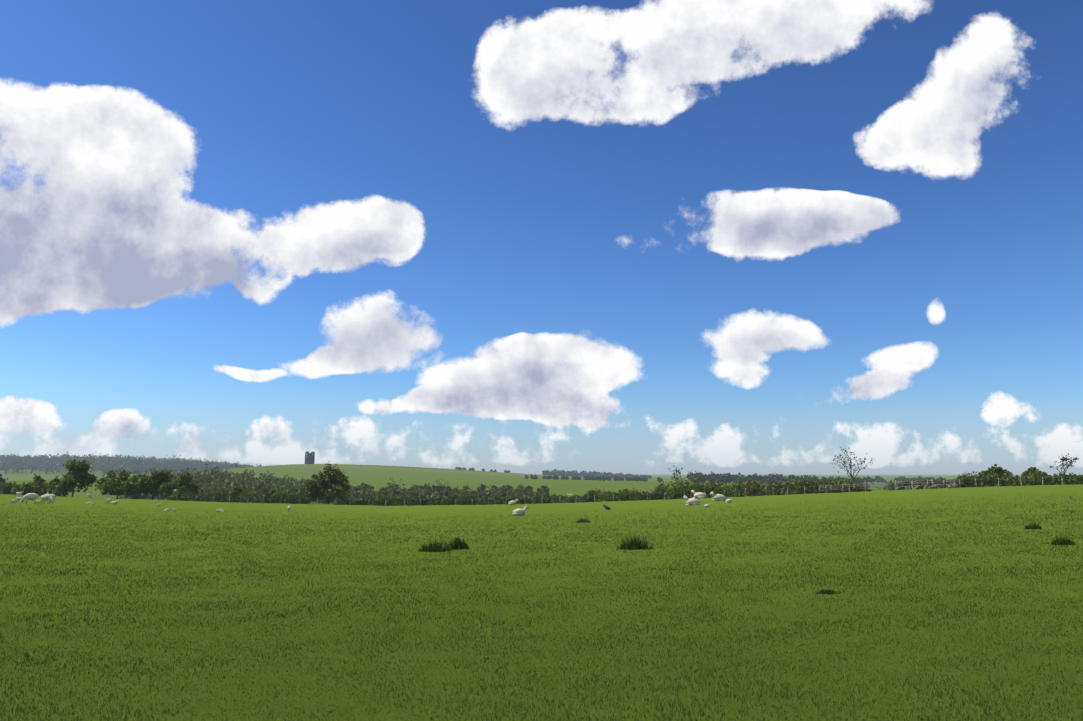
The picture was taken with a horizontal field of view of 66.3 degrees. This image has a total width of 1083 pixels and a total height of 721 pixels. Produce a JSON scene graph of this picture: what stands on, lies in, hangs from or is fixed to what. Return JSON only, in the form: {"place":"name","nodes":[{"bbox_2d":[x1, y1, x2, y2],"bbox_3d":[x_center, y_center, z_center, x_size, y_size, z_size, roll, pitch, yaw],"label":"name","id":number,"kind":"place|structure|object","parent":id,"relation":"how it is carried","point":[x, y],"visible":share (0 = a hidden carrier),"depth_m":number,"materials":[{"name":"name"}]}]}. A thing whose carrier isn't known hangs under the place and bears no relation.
{"place":"outdoors","nodes":[
{"label":"outdoors","id":0,"kind":"place"},
{"bbox_2d":[0,464,1082,720],"bbox_3d":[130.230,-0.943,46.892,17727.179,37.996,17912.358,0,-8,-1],"label":"ground","id":1,"kind":"structure","parent":0,"point":[378,478],"depth_m":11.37,"materials":[{"name":"green plant"}]},
{"bbox_2d":[20,493,38,503],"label":"sheep","id":2,"kind":"object","parent":1,"relation":"on","point":[31,496],"visible":0.98,"depth_m":70.68},
{"bbox_2d":[21,474,46,488],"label":"hedge tree","id":3,"kind":"object","parent":1,"relation":"on","point":[36,478],"visible":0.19,"depth_m":150.24,"materials":[{"name":"green plant"}]},
{"bbox_2d":[41,494,53,503],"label":"sheep","id":4,"kind":"object","parent":1,"relation":"on","point":[47,497],"visible":0.98,"depth_m":72.95},
{"bbox_2d":[50,457,97,496],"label":"hedge tree","id":5,"kind":"object","parent":1,"relation":"on","point":[78,473],"visible":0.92,"depth_m":150.88,"materials":[{"name":"green plant"}]},
{"bbox_2d":[94,468,140,498],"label":"hedge tree","id":6,"kind":"object","parent":1,"relation":"on","point":[110,483],"visible":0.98,"depth_m":149.96,"materials":[{"name":"green plant"}]},
{"bbox_2d":[0,452,261,475],"bbox_3d":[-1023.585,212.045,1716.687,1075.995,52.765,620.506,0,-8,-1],"label":"ridge wood","id":7,"kind":"object","parent":1,"relation":"on","point":[104,464],"visible":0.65,"depth_m":1480.77,"materials":[{"name":"green plant"}]},
{"bbox_2d":[130,467,173,499],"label":"hedge tree","id":8,"kind":"object","parent":1,"relation":"on","point":[147,484],"visible":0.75,"depth_m":152.62,"materials":[{"name":"green plant"}]},
{"bbox_2d":[157,468,200,496],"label":"hedge tree","id":9,"kind":"object","parent":1,"relation":"on","point":[182,483],"visible":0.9,"depth_m":149.95,"materials":[{"name":"green plant"}]},
{"bbox_2d":[227,486,247,496],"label":"hedge tree","id":10,"kind":"object","parent":1,"relation":"on","point":[236,490],"visible":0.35,"depth_m":150.26,"materials":[{"name":"green plant"}]},
{"bbox_2d":[264,487,282,501],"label":"hedge tree","id":11,"kind":"object","parent":1,"relation":"on","point":[272,490],"visible":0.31,"depth_m":149.08,"materials":[{"name":"green plant"}]},
{"bbox_2d":[305,451,314,463],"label":"tower","id":12,"kind":"structure","parent":1,"relation":"on","point":[309,458],"depth_m":1235.67,"materials":[{"name":"grey stone"}]},
{"bbox_2d":[300,461,351,503],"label":"hedge tree","id":13,"kind":"object","parent":1,"relation":"on","point":[335,482],"visible":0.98,"depth_m":151.74,"materials":[{"name":"green plant"}]},
{"bbox_2d":[118,464,549,503],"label":"wood belt","id":14,"kind":"object","parent":1,"relation":"on","point":[251,483],"visible":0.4,"depth_m":294.43,"materials":[{"name":"green plant"}]},
{"bbox_2d":[193,468,517,499],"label":"wood belt","id":15,"kind":"object","parent":1,"relation":"on","point":[286,486],"visible":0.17,"depth_m":304.42,"materials":[{"name":"green plant"}]},
{"bbox_2d":[381,477,408,497],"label":"hedge tree","id":16,"kind":"object","parent":1,"relation":"on","point":[401,490],"visible":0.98,"depth_m":171.25,"materials":[{"name":"green plant"}]},
{"bbox_2d":[417,540,451,551],"bbox_3d":[-2.850,4.947,22.270,1.000,0.380,0.744,0,-8,-1],"label":"rush tuft","id":17,"kind":"object","parent":1,"relation":"on","point":[435,547],"visible":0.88,"depth_m":22.15,"materials":[{"name":"green plant"}]},
{"bbox_2d":[421,479,458,496],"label":"hedge tree","id":18,"kind":"object","parent":1,"relation":"on","point":[454,490],"visible":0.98,"depth_m":174.85,"materials":[{"name":"green plant"}]},
{"bbox_2d":[446,537,470,549],"bbox_3d":[-2.329,5.044,23.023,0.650,0.401,0.590,5,-9,-32],"label":"rush tuft","id":19,"kind":"object","parent":1,"relation":"on","point":[456,544],"visible":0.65,"depth_m":22.97,"materials":[{"name":"green plant"}]},
{"bbox_2d":[475,483,499,497],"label":"hedge tree","id":20,"kind":"object","parent":1,"relation":"on","point":[481,488],"visible":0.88,"depth_m":168.91,"materials":[{"name":"green plant"}]},
{"bbox_2d":[508,499,517,504],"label":"sheep","id":21,"kind":"object","parent":1,"relation":"on","point":[513,502],"visible":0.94,"depth_m":126.32},
{"bbox_2d":[512,506,527,515],"bbox_3d":[-1.445,10.166,56.069,1.143,0.648,0.604,5,-9,-32],"label":"sheep","id":22,"kind":"object","parent":1,"relation":"on","point":[517,512],"visible":0.94,"depth_m":55.82},
{"bbox_2d":[1,476,1062,505],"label":"field fence","id":23,"kind":"object","parent":1,"relation":"on","point":[568,495],"visible":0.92,"depth_m":138.94,"materials":[{"name":"brown wood"}]},
{"bbox_2d":[0,471,1082,505],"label":"hedgerow","id":24,"kind":"object","parent":1,"relation":"on","point":[752,488],"visible":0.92,"depth_m":137.62,"materials":[{"name":"green plant"}]},
{"bbox_2d":[575,519,589,522],"bbox_3d":[2.042,7.797,40.441,0.797,0.238,0.598,0,-8,-1],"label":"rush tuft","id":25,"kind":"object","parent":1,"relation":"on","point":[583,521],"visible":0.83,"depth_m":40.33,"materials":[{"name":"green plant"}]},
{"bbox_2d":[617,534,652,549],"bbox_3d":[2.471,4.797,22.080,0.993,0.469,0.796,0,-8,-1],"label":"rush tuft","id":26,"kind":"object","parent":1,"relation":"on","point":[631,545],"visible":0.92,"depth_m":21.93,"materials":[{"name":"green plant"}]},
{"bbox_2d":[668,463,702,486],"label":"hedge tree","id":27,"kind":"object","parent":1,"relation":"on","point":[676,478],"visible":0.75,"depth_m":137.67,"materials":[{"name":"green plant"}]},
{"bbox_2d":[683,496,699,504],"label":"sheep","id":28,"kind":"object","parent":1,"relation":"on","point":[692,501],"visible":0.92,"depth_m":72.65},
{"bbox_2d":[691,490,705,498],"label":"sheep","id":29,"kind":"object","parent":1,"relation":"on","point":[698,495],"visible":0.92,"depth_m":126.53},
{"bbox_2d":[455,467,941,484],"bbox_3d":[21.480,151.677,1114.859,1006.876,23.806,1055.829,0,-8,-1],"label":"copses","id":30,"kind":"object","parent":1,"relation":"on","point":[717,477],"visible":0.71,"depth_m":872.79,"materials":[{"name":"green plant"}]},
{"bbox_2d":[710,492,725,500],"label":"sheep","id":31,"kind":"object","parent":1,"relation":"on","point":[718,497],"visible":0.96,"depth_m":92.28},
{"bbox_2d":[814,588,840,594],"bbox_3d":[4.365,3.509,12.617,0.426,0.097,0.296,0,-8,-1],"label":"rush tuft","id":32,"kind":"object","parent":1,"relation":"on","point":[828,591],"visible":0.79,"depth_m":12.58,"materials":[{"name":"green plant"}]},
{"bbox_2d":[830,447,872,481],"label":"hedge tree","id":33,"kind":"object","parent":1,"relation":"on","point":[852,478],"visible":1,"depth_m":119.37,"materials":[{"name":"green plant"}]},
{"bbox_2d":[865,480,896,491],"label":"field gate","id":34,"kind":"structure","parent":1,"relation":"on","point":[891,484],"depth_m":114.62,"materials":[{"name":"grey wood"}]},
{"bbox_2d":[819,479,960,492],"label":"rail fence","id":35,"kind":"object","parent":1,"relation":"on","point":[927,482],"visible":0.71,"depth_m":113.75,"materials":[{"name":"brown wood"}]},
{"bbox_2d":[894,483,957,489],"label":"stone pile","id":36,"kind":"object","parent":1,"relation":"on","point":[955,485],"visible":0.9,"depth_m":111.55,"materials":[{"name":"grey stone"}]},
{"bbox_2d":[981,464,1012,477],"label":"hedge tree","id":37,"kind":"object","parent":1,"relation":"on","point":[992,470],"visible":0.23,"depth_m":113.47,"materials":[{"name":"green plant"}]},
{"bbox_2d":[1023,523,1041,528],"bbox_3d":[15.380,5.167,25.952,0.532,0.248,0.418,0,-8,-1],"label":"rush tuft","id":38,"kind":"object","parent":1,"relation":"on","point":[1032,526],"visible":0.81,"depth_m":25.88,"materials":[{"name":"green plant"}]},
{"bbox_2d":[1022,467,1048,475],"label":"hedge tree","id":39,"kind":"object","parent":1,"relation":"on","point":[1032,470],"visible":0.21,"depth_m":112.80,"materials":[{"name":"green plant"}]},
{"bbox_2d":[1051,535,1075,544],"bbox_3d":[12.643,4.346,20.117,0.583,0.272,0.434,0,-8,-1],"label":"rush tuft","id":40,"kind":"object","parent":1,"relation":"on","point":[1061,541],"visible":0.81,"depth_m":20.05,"materials":[{"name":"green plant"}]},
{"bbox_2d":[1050,453,1078,473],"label":"hedge tree","id":41,"kind":"object","parent":1,"relation":"on","point":[1065,459],"visible":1,"depth_m":111.21,"materials":[{"name":"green plant"}]},
{"bbox_2d":[0,0,1082,474],"label":"sky","id":42,"kind":"structure","parent":0,"point":[516,236],"materials":[{"name":"blue"}]}
]}

